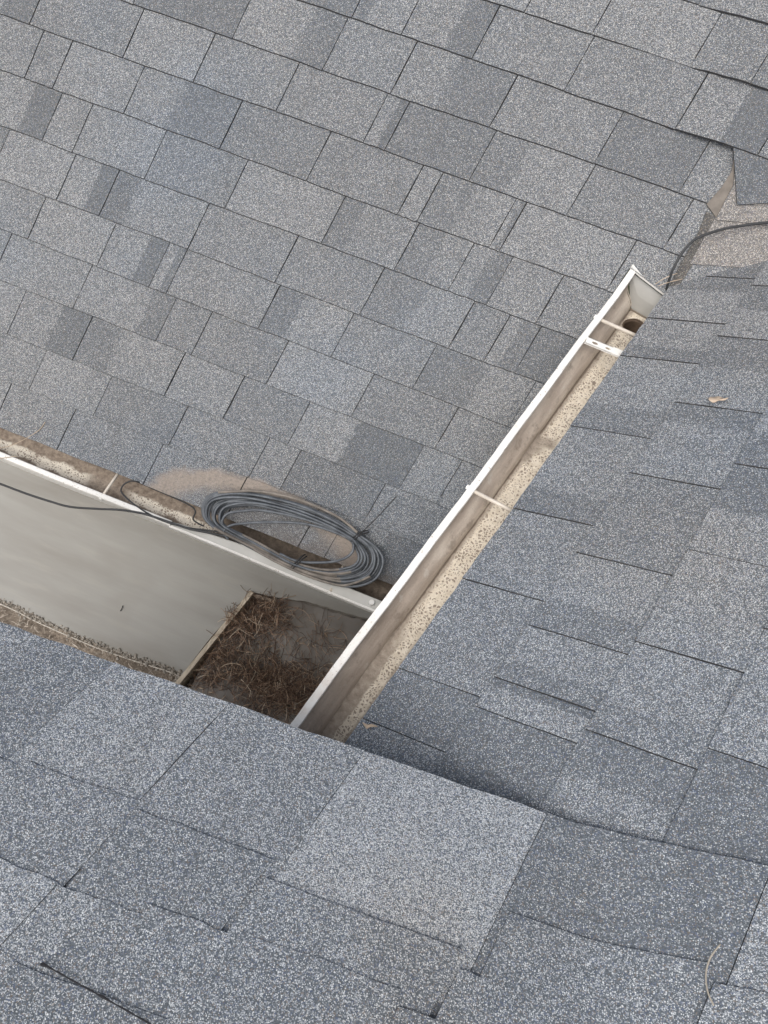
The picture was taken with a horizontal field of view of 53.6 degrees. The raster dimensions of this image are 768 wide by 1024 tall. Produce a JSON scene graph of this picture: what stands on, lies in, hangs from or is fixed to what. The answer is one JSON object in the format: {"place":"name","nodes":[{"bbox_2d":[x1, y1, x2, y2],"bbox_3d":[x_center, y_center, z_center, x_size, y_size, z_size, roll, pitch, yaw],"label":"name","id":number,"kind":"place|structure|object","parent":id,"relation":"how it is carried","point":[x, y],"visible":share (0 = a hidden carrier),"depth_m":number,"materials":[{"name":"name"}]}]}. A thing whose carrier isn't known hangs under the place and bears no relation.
{"place":"outdoors","nodes":[
{"label":"outdoors","id":0,"kind":"place"},
{"bbox_2d":[0,601,272,687],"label":"dirt ground","id":1,"kind":"structure","parent":0,"point":[10,617],"depth_m":3.64,"materials":[{"name":"soil"}]},
{"bbox_2d":[0,603,176,675],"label":"form wire","id":2,"kind":"object","parent":1,"relation":"on","point":[80,640],"visible":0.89,"depth_m":3.55,"materials":[{"name":"grey metal"}]},
{"bbox_2d":[0,605,190,687],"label":"dry chaff","id":3,"kind":"object","parent":1,"relation":"on","point":[45,637],"visible":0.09,"depth_m":3.61,"materials":[{"name":"brown plant"}]},
{"bbox_2d":[0,461,371,674],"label":"concrete slab","id":4,"kind":"structure","parent":1,"relation":"on","point":[88,573],"depth_m":3.71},
{"bbox_2d":[0,600,179,680],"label":"edge chaff","id":5,"kind":"object","parent":4,"relation":"on","point":[86,641],"visible":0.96,"depth_m":3.55,"materials":[{"name":"brown plant"}]},
{"bbox_2d":[0,598,181,682],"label":"concrete crumbs","id":6,"kind":"object","parent":4,"relation":"on","point":[125,654],"visible":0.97,"depth_m":3.55,"materials":[{"name":"grey concrete"}]},
{"bbox_2d":[175,590,274,685],"bbox_3d":[-0.930,0.779,3.559,0.124,0.108,1.094,39,69,12],"label":"form board","id":7,"kind":"object","parent":1,"relation":"on","point":[183,679],"visible":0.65,"depth_m":3.60,"materials":[{"name":"wood"}]},
{"bbox_2d":[188,585,361,724],"bbox_3d":[-0.459,0.744,3.598,0.917,0.154,0.741,22,66,5],"label":"pine straw","id":8,"kind":"object","parent":1,"relation":"on","point":[279,688],"visible":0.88,"depth_m":3.59,"materials":[{"name":"brown plant"}]},
{"bbox_2d":[188,598,365,723],"bbox_3d":[-0.513,0.863,3.590,0.960,0.079,0.983,22,66,5],"label":"plastic sheet","id":9,"kind":"object","parent":1,"relation":"on","point":[350,625],"visible":0.34,"depth_m":3.67,"materials":[{"name":"grey plastic"}]},
{"bbox_3d":[-0.853,-0.186,3.114,2.750,1.690,0.045,22,66,5],"label":"house wall","id":10,"kind":"object","parent":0,"visible":0},
{"bbox_2d":[0,0,767,584],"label":"shingle roof","id":11,"kind":"structure","parent":10,"relation":"on","point":[358,264],"depth_m":2.15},
{"bbox_2d":[0,428,393,612],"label":"rain gutter","id":12,"kind":"object","parent":11,"relation":"attached to","point":[90,480],"visible":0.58,"depth_m":2.40,"materials":[{"name":"white paint"}]},
{"bbox_2d":[1,422,44,447],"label":"grass stem","id":13,"kind":"object","parent":12,"relation":"on","point":[25,438],"visible":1,"depth_m":2.35,"materials":[{"name":"plant"}]},
{"bbox_2d":[0,480,396,587],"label":"cable coil","id":14,"kind":"object","parent":12,"relation":"on","point":[353,575],"visible":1,"depth_m":2.25,"materials":[{"name":"grey plastic"}]},
{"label":"house wall","id":15,"kind":"object","parent":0,"visible":0},
{"bbox_2d":[0,622,767,1023],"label":"shingle roof","id":16,"kind":"structure","parent":15,"relation":"on","point":[170,852],"depth_m":1.14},
{"bbox_2d":[705,944,720,1005],"bbox_3d":[0.464,0.650,1.073,0.016,0.015,0.080,22,66,5],"label":"thin twig","id":17,"kind":"object","parent":16,"relation":"on","point":[713,952],"visible":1,"depth_m":1.08,"materials":[{"name":"beige wood"}]},
{"bbox_2d":[345,148,767,860],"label":"shingle roof","id":18,"kind":"structure","parent":15,"relation":"on","point":[591,646],"depth_m":1.51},
{"bbox_2d":[362,722,377,728],"bbox_3d":[-0.028,0.418,1.482,0.031,0.013,0.010,14,66,1],"label":"dry leaf","id":19,"kind":"object","parent":18,"relation":"on","point":[367,726],"visible":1,"depth_m":1.49,"materials":[{"name":"beige plant"}]},
{"bbox_2d":[290,265,663,742],"bbox_3d":[0.194,0.223,2.067,0.244,0.844,1.833,35,68,10],"label":"rain gutter","id":20,"kind":"object","parent":18,"relation":"attached to","point":[356,679],"visible":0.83,"depth_m":1.80,"materials":[{"name":"white paint"}]},
{"bbox_2d":[665,221,767,289],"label":"loose cable","id":21,"kind":"object","parent":18,"relation":"on","point":[703,235],"visible":0.91,"depth_m":1.96,"materials":[{"name":"black rubber"}]},
{"bbox_2d":[709,396,727,402],"bbox_3d":[0.757,-0.257,1.721,0.036,0.023,0.018,22,66,5],"label":"dry leaf","id":22,"kind":"object","parent":18,"relation":"on","point":[714,399],"visible":1,"depth_m":1.73,"materials":[{"name":"beige plant"}]}
]}

